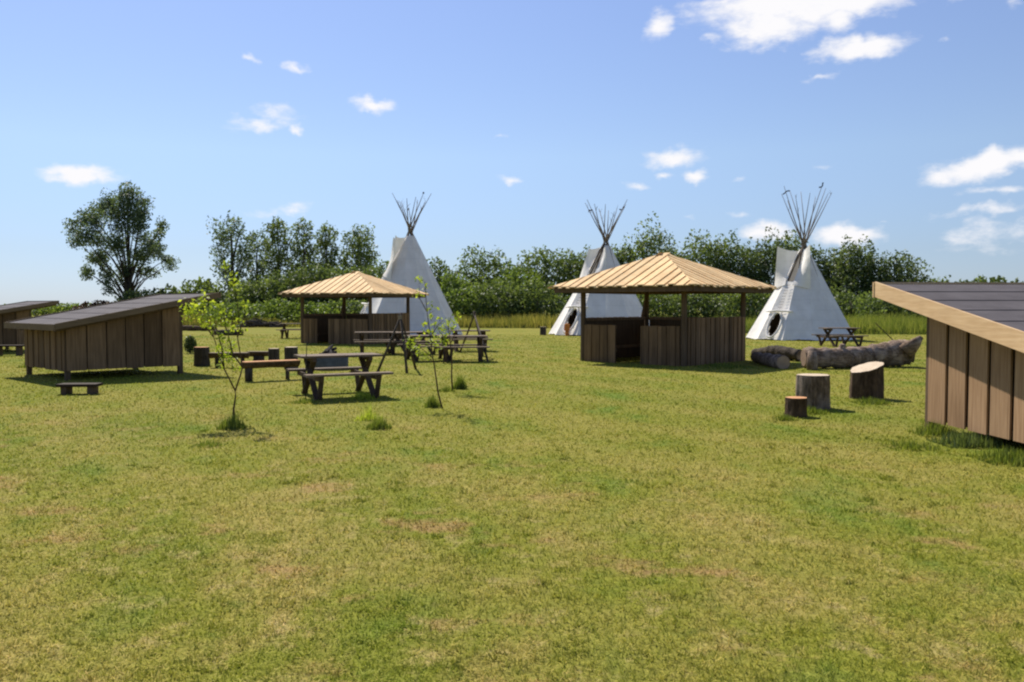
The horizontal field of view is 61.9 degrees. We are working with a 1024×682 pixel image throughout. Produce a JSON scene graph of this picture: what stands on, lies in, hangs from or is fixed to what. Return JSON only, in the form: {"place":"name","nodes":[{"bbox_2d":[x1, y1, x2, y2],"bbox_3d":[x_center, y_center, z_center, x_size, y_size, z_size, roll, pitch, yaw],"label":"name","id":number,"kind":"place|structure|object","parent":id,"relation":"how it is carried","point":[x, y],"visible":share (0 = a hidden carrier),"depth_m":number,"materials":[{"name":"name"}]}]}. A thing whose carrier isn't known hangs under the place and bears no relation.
{"place":"outdoors","nodes":[
{"label":"outdoors","id":0,"kind":"place"},
{"bbox_2d":[182,310,655,327],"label":"meadow grass","id":1,"kind":"structure","parent":0,"point":[512,321],"depth_m":63.38,"materials":[{"name":"plant"}]},
{"bbox_2d":[0,306,1023,681],"bbox_3d":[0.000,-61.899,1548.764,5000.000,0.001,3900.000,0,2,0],"label":"lawn","id":2,"kind":"structure","parent":0,"point":[230,522],"depth_m":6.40,"materials":[{"name":"plant"}]},
{"bbox_2d":[0,345,23,355],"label":"bench","id":3,"kind":"object","parent":2,"relation":"on","point":[19,349],"visible":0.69,"depth_m":27.50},
{"bbox_2d":[0,301,58,348],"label":"wooden shelter","id":4,"kind":"object","parent":2,"relation":"on","point":[15,311],"visible":0.79,"depth_m":29.73,"materials":[{"name":"wood"}]},
{"bbox_2d":[4,302,90,316],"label":"hedge","id":5,"kind":"object","parent":2,"relation":"on","point":[60,307],"visible":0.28,"depth_m":116.78,"materials":[{"name":"green plant"}]},
{"bbox_2d":[56,383,102,394],"bbox_3d":[-7.875,0.879,15.543,0.700,0.210,0.320,0,2,-4],"label":"bench","id":6,"kind":"object","parent":2,"relation":"on","point":[66,388],"visible":0.84,"depth_m":15.43,"materials":[{"name":"wood"}]},
{"bbox_2d":[71,299,112,309],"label":"shrub","id":7,"kind":"object","parent":2,"relation":"on","point":[84,304],"visible":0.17,"depth_m":108.43,"materials":[{"name":"green plant"}]},
{"bbox_2d":[4,292,220,380],"bbox_3d":[-9.424,-0.169,20.228,3.190,1.981,3.756,2,3,43],"label":"wooden shelter","id":8,"kind":"object","parent":2,"relation":"on","point":[140,332],"visible":0.97,"depth_m":19.26,"materials":[{"name":"wood"}]},
{"bbox_2d":[61,180,180,297],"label":"lone tree","id":9,"kind":"object","parent":2,"relation":"on","point":[118,213],"visible":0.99,"depth_m":110.07,"materials":[{"name":"green plant"}]},
{"bbox_2d":[110,287,169,302],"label":"shrub","id":10,"kind":"object","parent":2,"relation":"on","point":[127,294],"visible":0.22,"depth_m":107.22,"materials":[{"name":"green plant"}]},
{"bbox_2d":[159,283,189,312],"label":"shrub","id":11,"kind":"object","parent":2,"relation":"on","point":[172,289],"visible":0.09,"depth_m":109.50,"materials":[{"name":"green plant"}]},
{"bbox_2d":[183,335,196,352],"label":"shrub","id":12,"kind":"object","parent":2,"relation":"on","point":[190,343],"visible":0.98,"depth_m":28.76,"materials":[{"name":"green plant"}]},
{"bbox_2d":[174,276,222,314],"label":"shrub","id":13,"kind":"object","parent":2,"relation":"on","point":[207,284],"visible":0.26,"depth_m":104.13,"materials":[{"name":"green plant"}]},
{"bbox_2d":[182,325,215,330],"bbox_3d":[-20.310,-0.834,54.941,2.911,0.387,0.376,1,2,19],"label":"fallen log","id":14,"kind":"object","parent":2,"relation":"on","point":[190,328],"visible":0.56,"depth_m":54.85,"materials":[{"name":"brown wood"}]},
{"bbox_2d":[194,347,209,365],"bbox_3d":[-8.312,0.425,22.871,0.433,0.536,0.399,0,2,0],"label":"log stool","id":15,"kind":"object","parent":2,"relation":"on","point":[201,358],"visible":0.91,"depth_m":22.70,"materials":[{"name":"brown wood"}]},
{"bbox_2d":[191,439,227,447],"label":"grass tuft","id":16,"kind":"object","parent":2,"relation":"on","point":[203,444],"visible":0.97,"depth_m":9.74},
{"bbox_2d":[178,260,249,416],"bbox_3d":[-4.135,0.001,11.844,1.034,2.263,0.540,0,2,0],"label":"sapling","id":17,"kind":"object","parent":2,"relation":"on","point":[198,317],"visible":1,"depth_m":11.81,"materials":[{"name":"green plant"}]},
{"bbox_2d":[194,287,233,313],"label":"shrub","id":18,"kind":"object","parent":2,"relation":"on","point":[218,300],"visible":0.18,"depth_m":98.98,"materials":[{"name":"green plant"}]},
{"bbox_2d":[213,329,243,334],"bbox_3d":[-15.480,-0.465,46.612,1.558,0.359,0.362,0,2,0],"label":"fallen log","id":19,"kind":"object","parent":2,"relation":"on","point":[222,331],"visible":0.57,"depth_m":46.48,"materials":[{"name":"brown wood"}]},
{"bbox_2d":[208,352,249,367],"bbox_3d":[-7.370,0.504,22.239,0.980,0.410,0.315,0,2,-4],"label":"split log bench","id":20,"kind":"object","parent":2,"relation":"on","point":[215,355],"visible":0.63,"depth_m":22.15,"materials":[{"name":"brown wood"}]},
{"bbox_2d":[216,410,246,429],"bbox_3d":[-3.655,1.025,11.160,0.365,0.238,0.345,0,2,0],"label":"grass tuft","id":21,"kind":"object","parent":2,"relation":"on","point":[232,423],"visible":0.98,"depth_m":11.07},
{"bbox_2d":[206,210,259,295],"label":"poplar tree","id":22,"kind":"object","parent":2,"relation":"on","point":[229,231],"visible":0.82,"depth_m":99.08,"materials":[{"name":"green plant"}]},
{"bbox_2d":[202,300,276,322],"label":"bramble bush","id":23,"kind":"object","parent":2,"relation":"on","point":[231,306],"visible":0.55,"depth_m":67.39,"materials":[{"name":"green plant"}]},
{"bbox_2d":[218,280,280,312],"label":"hedge tree","id":24,"kind":"object","parent":2,"relation":"on","point":[228,299],"visible":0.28,"depth_m":78.73,"materials":[{"name":"green plant"}]},
{"bbox_2d":[247,351,267,360],"bbox_3d":[-7.277,0.455,24.539,0.620,0.320,0.313,0,2,3],"label":"split log bench","id":25,"kind":"object","parent":2,"relation":"on","point":[258,355],"visible":0.75,"depth_m":24.43,"materials":[{"name":"brown wood"}]},
{"bbox_2d":[245,229,272,284],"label":"poplar tree","id":26,"kind":"object","parent":2,"relation":"on","point":[258,266],"visible":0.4,"depth_m":111.29,"materials":[{"name":"green plant"}]},
{"bbox_2d":[236,317,287,327],"bbox_3d":[-18.895,-1.361,64.011,4.165,0.826,1.142,0,2,0],"label":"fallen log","id":27,"kind":"object","parent":2,"relation":"on","point":[256,322],"visible":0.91,"depth_m":63.73,"materials":[{"name":"wood"}]},
{"bbox_2d":[242,359,300,381],"bbox_3d":[-5.207,0.645,18.442,1.220,0.440,0.309,-2,3,-36],"label":"split log bench","id":28,"kind":"object","parent":2,"relation":"on","point":[248,366],"visible":0.91,"depth_m":18.27,"materials":[{"name":"brown wood"}]},
{"bbox_2d":[234,269,311,313],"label":"hedge tree","id":29,"kind":"object","parent":2,"relation":"on","point":[273,284],"visible":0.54,"depth_m":78.39,"materials":[{"name":"green plant"}]},
{"bbox_2d":[268,348,279,359],"bbox_3d":[-6.625,0.431,23.718,0.314,0.456,0.350,0,2,0],"label":"log stool","id":30,"kind":"object","parent":2,"relation":"on","point":[273,354],"visible":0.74,"depth_m":23.59,"materials":[{"name":"brown wood"}]},
{"bbox_2d":[237,297,316,322],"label":"bramble bush","id":31,"kind":"object","parent":2,"relation":"on","point":[283,305],"visible":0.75,"depth_m":67.37,"materials":[{"name":"green plant"}]},
{"bbox_2d":[260,216,297,289],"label":"poplar tree","id":32,"kind":"object","parent":2,"relation":"on","point":[276,237],"visible":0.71,"depth_m":102.98,"materials":[{"name":"green plant"}]},
{"bbox_2d":[276,323,300,338],"bbox_3d":[-10.838,-0.493,42.516,1.500,0.774,1.690,0,2,-5],"label":"picnic table","id":33,"kind":"object","parent":2,"relation":"on","point":[283,330],"visible":0.59,"depth_m":42.13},
{"bbox_2d":[284,347,297,368],"bbox_3d":[-5.599,0.446,21.629,0.362,0.596,0.380,0,2,0],"label":"log stool","id":34,"kind":"object","parent":2,"relation":"on","point":[289,352],"visible":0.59,"depth_m":21.47,"materials":[{"name":"brown wood"}]},
{"bbox_2d":[287,216,315,287],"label":"poplar tree","id":35,"kind":"object","parent":2,"relation":"on","point":[301,252],"visible":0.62,"depth_m":103.20,"materials":[{"name":"green plant"}]},
{"bbox_2d":[289,396,316,403],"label":"grass tuft","id":36,"kind":"object","parent":2,"relation":"on","point":[302,401],"visible":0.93,"depth_m":14.04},
{"bbox_2d":[277,257,337,309],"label":"hedge tree","id":37,"kind":"object","parent":2,"relation":"on","point":[299,277],"visible":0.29,"depth_m":78.40,"materials":[{"name":"green plant"}]},
{"bbox_2d":[274,300,351,321],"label":"bramble bush","id":38,"kind":"object","parent":2,"relation":"on","point":[319,309],"visible":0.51,"depth_m":67.88,"materials":[{"name":"green plant"}]},
{"bbox_2d":[308,222,340,276],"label":"poplar tree","id":39,"kind":"object","parent":2,"relation":"on","point":[325,243],"visible":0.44,"depth_m":105.19,"materials":[{"name":"green plant"}]},
{"bbox_2d":[315,345,347,367],"bbox_3d":[-4.633,0.402,21.688,0.940,0.620,0.940,0,2,0],"label":"fire pit","id":40,"kind":"object","parent":2,"relation":"on","point":[331,362],"visible":0.52,"depth_m":21.31,"materials":[{"name":"grey metal"}]},
{"bbox_2d":[286,352,393,400],"bbox_3d":[-3.100,0.625,15.238,1.500,0.774,1.690,-1,3,-26],"label":"picnic table","id":41,"kind":"object","parent":2,"relation":"on","point":[360,376],"visible":0.94,"depth_m":14.97,"materials":[{"name":"wood"}]},
{"bbox_2d":[310,263,371,308],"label":"hedge tree","id":42,"kind":"object","parent":2,"relation":"on","point":[339,272],"visible":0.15,"depth_m":78.46,"materials":[{"name":"green plant"}]},
{"bbox_2d":[321,298,367,313],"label":"bramble bush","id":43,"kind":"object","parent":2,"relation":"on","point":[355,308],"visible":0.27,"depth_m":68.24,"materials":[{"name":"green plant"}]},
{"bbox_2d":[278,271,428,343],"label":"pavilion","id":44,"kind":"structure","parent":2,"relation":"on","point":[343,327],"depth_m":36.47,"materials":[{"name":"wood"}]},
{"bbox_2d":[336,222,380,275],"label":"poplar tree","id":45,"kind":"object","parent":2,"relation":"on","point":[359,243],"visible":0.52,"depth_m":104.76,"materials":[{"name":"green plant"}]},
{"bbox_2d":[349,390,374,399],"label":"grass tuft","id":46,"kind":"object","parent":2,"relation":"on","point":[359,395],"visible":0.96,"depth_m":14.71,"materials":[{"name":"green plant"}]},
{"bbox_2d":[347,258,388,306],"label":"hedge tree","id":47,"kind":"object","parent":2,"relation":"on","point":[377,270],"visible":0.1,"depth_m":78.38,"materials":[{"name":"green plant"}]},
{"bbox_2d":[355,403,382,420],"bbox_3d":[-2.005,0.969,11.980,0.385,0.281,0.402,0,2,0],"label":"grass tuft","id":48,"kind":"object","parent":2,"relation":"on","point":[369,415],"visible":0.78,"depth_m":11.98,"materials":[{"name":"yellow plant"}]},
{"bbox_2d":[353,331,400,354],"bbox_3d":[-4.517,0.081,28.527,1.500,0.774,1.690,0,2,-12],"label":"picnic table","id":49,"kind":"object","parent":2,"relation":"on","point":[361,341],"visible":0.75,"depth_m":28.09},
{"bbox_2d":[365,415,391,429],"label":"grass tuft","id":50,"kind":"object","parent":2,"relation":"on","point":[379,424],"visible":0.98,"depth_m":11.09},
{"bbox_2d":[376,313,416,373],"bbox_3d":[-2.531,0.055,20.850,0.905,1.459,1.343,2,3,40],"label":"pole tripod","id":51,"kind":"object","parent":2,"relation":"on","point":[404,347],"visible":0.81,"depth_m":20.71,"materials":[{"name":"brown wood"}]},
{"bbox_2d":[378,331,439,354],"bbox_3d":[-3.392,0.081,28.527,1.500,0.774,1.690,-2,3,-40],"label":"picnic table","id":52,"kind":"object","parent":2,"relation":"on","point":[421,341],"visible":0.52,"depth_m":28.40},
{"bbox_2d":[360,192,462,334],"bbox_3d":[-5.972,-4.315,47.654,6.248,7.962,6.154,0,2,-12],"label":"tepee","id":53,"kind":"object","parent":2,"relation":"on","point":[408,263],"visible":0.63,"depth_m":46.54,"materials":[{"name":"fabric"}]},
{"bbox_2d":[403,275,442,408],"bbox_3d":[-1.385,0.021,13.294,0.579,2.092,0.381,1,3,25],"label":"sapling","id":54,"kind":"object","parent":2,"relation":"on","point":[408,342],"visible":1,"depth_m":13.30,"materials":[{"name":"green plant"}]},
{"bbox_2d":[397,334,459,361],"bbox_3d":[-2.492,0.212,25.330,1.500,0.774,1.690,-1,2,-20],"label":"picnic table","id":55,"kind":"object","parent":2,"relation":"on","point":[416,357],"visible":0.38,"depth_m":24.97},
{"bbox_2d":[424,393,440,407],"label":"grass tuft","id":56,"kind":"object","parent":2,"relation":"on","point":[433,402],"visible":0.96,"depth_m":13.45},
{"bbox_2d":[426,256,460,302],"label":"hedge tree","id":57,"kind":"object","parent":2,"relation":"on","point":[438,271],"visible":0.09,"depth_m":74.50,"materials":[{"name":"green plant"}]},
{"bbox_2d":[430,311,460,390],"bbox_3d":[-1.219,0.192,16.002,0.599,1.531,0.400,0,2,0],"label":"sapling","id":58,"kind":"object","parent":2,"relation":"on","point":[448,326],"visible":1,"depth_m":15.97,"materials":[{"name":"green plant"}]},
{"bbox_2d":[437,268,480,316],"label":"hedge tree","id":59,"kind":"object","parent":2,"relation":"on","point":[451,282],"visible":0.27,"depth_m":72.08,"materials":[{"name":"green plant"}]},
{"bbox_2d":[453,373,467,388],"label":"grass tuft","id":60,"kind":"object","parent":2,"relation":"on","point":[459,383],"visible":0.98,"depth_m":16.44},
{"bbox_2d":[437,335,489,361],"bbox_3d":[-1.444,0.228,24.930,1.500,0.774,1.690,0,2,-5],"label":"picnic table","id":61,"kind":"object","parent":2,"relation":"on","point":[479,346],"visible":0.75,"depth_m":24.54,"materials":[{"name":"wood"}]},
{"bbox_2d":[441,277,498,317],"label":"bramble bush","id":62,"kind":"object","parent":2,"relation":"on","point":[460,304],"visible":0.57,"depth_m":69.01,"materials":[{"name":"green plant"}]},
{"bbox_2d":[448,330,492,351],"bbox_3d":[-1.525,-0.001,30.526,1.500,0.774,1.690,0,2,-8],"label":"picnic table","id":63,"kind":"object","parent":2,"relation":"on","point":[457,339],"visible":0.68,"depth_m":30.15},
{"bbox_2d":[459,311,488,361],"bbox_3d":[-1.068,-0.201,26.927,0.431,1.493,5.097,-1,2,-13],"label":"pole tripod","id":64,"kind":"object","parent":2,"relation":"on","point":[478,329],"visible":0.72,"depth_m":26.87,"materials":[{"name":"brown wood"}]},
{"bbox_2d":[450,244,518,306],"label":"hedge tree","id":65,"kind":"object","parent":2,"relation":"on","point":[494,265],"visible":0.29,"depth_m":77.11,"materials":[{"name":"green plant"}]},
{"bbox_2d":[461,271,536,317],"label":"bramble bush","id":66,"kind":"object","parent":2,"relation":"on","point":[496,286],"visible":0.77,"depth_m":69.09,"materials":[{"name":"green plant"}]},
{"bbox_2d":[490,261,549,314],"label":"hedge tree","id":67,"kind":"object","parent":2,"relation":"on","point":[516,273],"visible":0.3,"depth_m":73.84,"materials":[{"name":"green plant"}]},
{"bbox_2d":[495,279,569,318],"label":"bramble bush","id":68,"kind":"object","parent":2,"relation":"on","point":[554,305],"visible":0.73,"depth_m":69.37,"materials":[{"name":"green plant"}]},
{"bbox_2d":[513,244,584,316],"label":"hedge tree","id":69,"kind":"object","parent":2,"relation":"on","point":[557,270],"visible":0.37,"depth_m":77.07,"materials":[{"name":"green plant"}]},
{"bbox_2d":[555,244,590,301],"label":"hedge tree","id":70,"kind":"object","parent":2,"relation":"on","point":[579,268],"visible":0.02,"depth_m":78.90,"materials":[{"name":"green plant"}]},
{"bbox_2d":[549,199,642,335],"bbox_3d":[5.056,-4.114,47.843,5.950,7.542,5.861,-2,3,-42],"label":"tepee","id":71,"kind":"object","parent":2,"relation":"on","point":[602,258],"visible":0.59,"depth_m":46.84,"materials":[{"name":"fabric"}]},
{"bbox_2d":[611,235,643,304],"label":"hedge tree","id":72,"kind":"object","parent":2,"relation":"on","point":[621,260],"visible":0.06,"depth_m":78.88,"materials":[{"name":"green plant"}]},
{"bbox_2d":[616,211,684,316],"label":"hedge tree","id":73,"kind":"object","parent":2,"relation":"on","point":[650,249],"visible":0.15,"depth_m":78.44,"materials":[{"name":"green plant"}]},
{"bbox_2d":[547,252,776,365],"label":"pavilion","id":74,"kind":"structure","parent":2,"relation":"on","point":[671,341],"depth_m":23.99,"materials":[{"name":"wood"}]},
{"bbox_2d":[636,294,701,316],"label":"bramble bush","id":75,"kind":"object","parent":2,"relation":"on","point":[654,307],"visible":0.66,"depth_m":71.03,"materials":[{"name":"green plant"}]},
{"bbox_2d":[657,229,732,316],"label":"hedge tree","id":76,"kind":"object","parent":2,"relation":"on","point":[705,260],"visible":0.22,"depth_m":78.59,"materials":[{"name":"green plant"}]},
{"bbox_2d":[667,293,751,316],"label":"bramble bush","id":77,"kind":"object","parent":2,"relation":"on","point":[700,304],"visible":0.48,"depth_m":71.22,"materials":[{"name":"green plant"}]},
{"bbox_2d":[697,361,756,368],"bbox_3d":[5.561,0.614,22.231,1.417,0.152,1.212,0,2,0],"label":"grass tuft","id":78,"kind":"object","parent":2,"relation":"on","point":[725,365],"visible":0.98,"depth_m":22.13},
{"bbox_2d":[695,228,774,313],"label":"hedge tree","id":79,"kind":"object","parent":2,"relation":"on","point":[733,263],"visible":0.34,"depth_m":78.75,"materials":[{"name":"green plant"}]},
{"bbox_2d":[717,282,772,317],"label":"bramble bush","id":80,"kind":"object","parent":2,"relation":"on","point":[735,307],"visible":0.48,"depth_m":69.11,"materials":[{"name":"green plant"}]},
{"bbox_2d":[736,226,795,316],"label":"hedge tree","id":81,"kind":"object","parent":2,"relation":"on","point":[768,252],"visible":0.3,"depth_m":78.71,"materials":[{"name":"green plant"}]},
{"bbox_2d":[750,352,789,368],"bbox_3d":[6.886,0.503,22.863,0.407,0.397,2.296,0,2,0],"label":"fallen log","id":82,"kind":"object","parent":2,"relation":"on","point":[779,361],"visible":0.96,"depth_m":22.13,"materials":[{"name":"brown wood"}]},
{"bbox_2d":[751,345,801,360],"bbox_3d":[7.883,0.342,25.397,0.409,0.439,1.845,-1,3,-28],"label":"fallen log","id":83,"kind":"object","parent":2,"relation":"on","point":[791,353],"visible":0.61,"depth_m":25.00,"materials":[{"name":"brown wood"}]},
{"bbox_2d":[774,413,796,420],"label":"grass tuft","id":84,"kind":"object","parent":2,"relation":"on","point":[785,418],"visible":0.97,"depth_m":11.94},
{"bbox_2d":[784,396,806,417],"bbox_3d":[4.133,0.969,12.412,0.340,0.306,0.343,0,2,0],"label":"log stool","id":85,"kind":"object","parent":2,"relation":"on","point":[795,406],"visible":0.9,"depth_m":12.27,"materials":[{"name":"brown wood"}]},
{"bbox_2d":[770,229,824,271],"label":"hedge tree","id":86,"kind":"object","parent":2,"relation":"on","point":[796,241],"visible":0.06,"depth_m":81.00,"materials":[{"name":"green plant"}]},
{"bbox_2d":[746,182,855,340],"bbox_3d":[14.032,-3.812,41.455,5.147,7.456,5.070,-2,3,-39],"label":"tepee","id":87,"kind":"object","parent":2,"relation":"on","point":[801,304],"visible":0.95,"depth_m":40.48,"materials":[{"name":"fabric"}]},
{"bbox_2d":[806,350,817,370],"bbox_3d":[7.506,0.501,21.327,0.272,0.532,0.307,0,2,0],"label":"log stool","id":88,"kind":"object","parent":2,"relation":"on","point":[812,362],"visible":0.79,"depth_m":21.24,"materials":[{"name":"grey wood"}]},
{"bbox_2d":[795,374,830,409],"bbox_3d":[4.721,0.804,13.392,0.560,0.556,0.512,0,2,0],"label":"log stool","id":89,"kind":"object","parent":2,"relation":"on","point":[814,389],"visible":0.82,"depth_m":13.18,"materials":[{"name":"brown wood"}]},
{"bbox_2d":[807,405,830,413],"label":"grass tuft","id":90,"kind":"object","parent":2,"relation":"on","point":[811,411],"visible":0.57,"depth_m":12.64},
{"bbox_2d":[812,247,862,301],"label":"hedge tree","id":91,"kind":"object","parent":2,"relation":"on","point":[825,259],"visible":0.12,"depth_m":79.23,"materials":[{"name":"green plant"}]},
{"bbox_2d":[811,327,868,346],"bbox_3d":[13.056,-0.145,34.023,1.500,0.774,1.690,0,2,-8],"label":"picnic table","id":92,"kind":"object","parent":2,"relation":"on","point":[835,336],"visible":0.91,"depth_m":33.83,"materials":[{"name":"wood"}]},
{"bbox_2d":[829,285,876,317],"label":"bramble bush","id":93,"kind":"object","parent":2,"relation":"on","point":[845,310],"visible":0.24,"depth_m":65.74,"materials":[{"name":"green plant"}]},
{"bbox_2d":[800,335,922,367],"bbox_3d":[9.013,0.281,22.248,3.207,0.864,0.960,0,2,-11],"label":"fallen log","id":94,"kind":"object","parent":2,"relation":"on","point":[898,352],"visible":0.87,"depth_m":22.06,"materials":[{"name":"brown wood"}]},
{"bbox_2d":[821,234,905,311],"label":"hedge tree","id":95,"kind":"object","parent":2,"relation":"on","point":[855,255],"visible":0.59,"depth_m":76.77,"materials":[{"name":"green plant"}]},
{"bbox_2d":[849,361,883,399],"bbox_3d":[6.152,0.694,14.806,0.589,0.660,0.527,0,2,0],"label":"log stool","id":96,"kind":"object","parent":2,"relation":"on","point":[867,380],"visible":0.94,"depth_m":14.63,"materials":[{"name":"brown wood"}]},
{"bbox_2d":[849,395,893,404],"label":"grass tuft","id":97,"kind":"object","parent":2,"relation":"on","point":[867,401],"visible":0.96,"depth_m":13.95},
{"bbox_2d":[849,292,925,318],"bbox_3d":[27.018,-2.404,61.740,5.389,3.173,5.084,0,2,0],"label":"bramble bush","id":98,"kind":"object","parent":2,"relation":"on","point":[875,305],"visible":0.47,"depth_m":61.24,"materials":[{"name":"green plant"}]},
{"bbox_2d":[850,249,936,312],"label":"hedge tree","id":99,"kind":"object","parent":2,"relation":"on","point":[899,268],"visible":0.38,"depth_m":76.41,"materials":[{"name":"green plant"}]},
{"bbox_2d":[887,303,926,318],"bbox_3d":[29.528,-2.245,61.597,5.384,2.892,4.589,0,2,0],"label":"bramble bush","id":100,"kind":"object","parent":2,"relation":"on","point":[901,312],"visible":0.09,"depth_m":60.90,"materials":[{"name":"green plant"}]},
{"bbox_2d":[881,437,949,450],"bbox_3d":[4.534,1.157,9.644,0.594,0.098,0.514,0,2,0],"label":"grass tuft","id":101,"kind":"object","parent":2,"relation":"on","point":[902,444],"visible":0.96,"depth_m":9.61,"materials":[{"name":"plant"}]},
{"bbox_2d":[907,419,959,435],"bbox_3d":[5.284,1.055,10.667,0.526,0.218,0.462,0,2,0],"label":"grass tuft","id":102,"kind":"object","parent":2,"relation":"on","point":[937,430],"visible":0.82,"depth_m":10.62,"materials":[{"name":"plant"}]},
{"bbox_2d":[872,282,1023,442],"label":"wooden shelter","id":103,"kind":"object","parent":2,"relation":"on","point":[974,382],"visible":0.97,"depth_m":10.09,"materials":[{"name":"wood"}]},
{"bbox_2d":[926,428,1012,447],"bbox_3d":[5.287,1.103,9.893,0.732,0.186,0.675,0,2,0],"label":"grass tuft","id":104,"kind":"object","parent":2,"relation":"on","point":[966,440],"visible":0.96,"depth_m":9.75,"materials":[{"name":"green plant"}]},
{"bbox_2d":[970,274,1006,281],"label":"tree","id":105,"kind":"object","parent":2,"relation":"on","point":[998,279],"visible":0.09,"depth_m":168.93,"materials":[{"name":"green plant"}]},
{"bbox_2d":[966,444,1023,466],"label":"grass tuft","id":106,"kind":"object","parent":2,"relation":"on","point":[1014,458],"visible":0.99,"depth_m":8.78,"materials":[{"name":"plant"}]},
{"bbox_2d":[0,0,1023,305],"label":"sky","id":107,"kind":"structure","parent":0,"point":[514,115],"materials":[{"name":"blue"}]},
{"bbox_2d":[654,311,926,334],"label":"meadow grass","id":108,"kind":"structure","parent":0,"point":[900,324],"depth_m":49.95,"materials":[{"name":"plant"}]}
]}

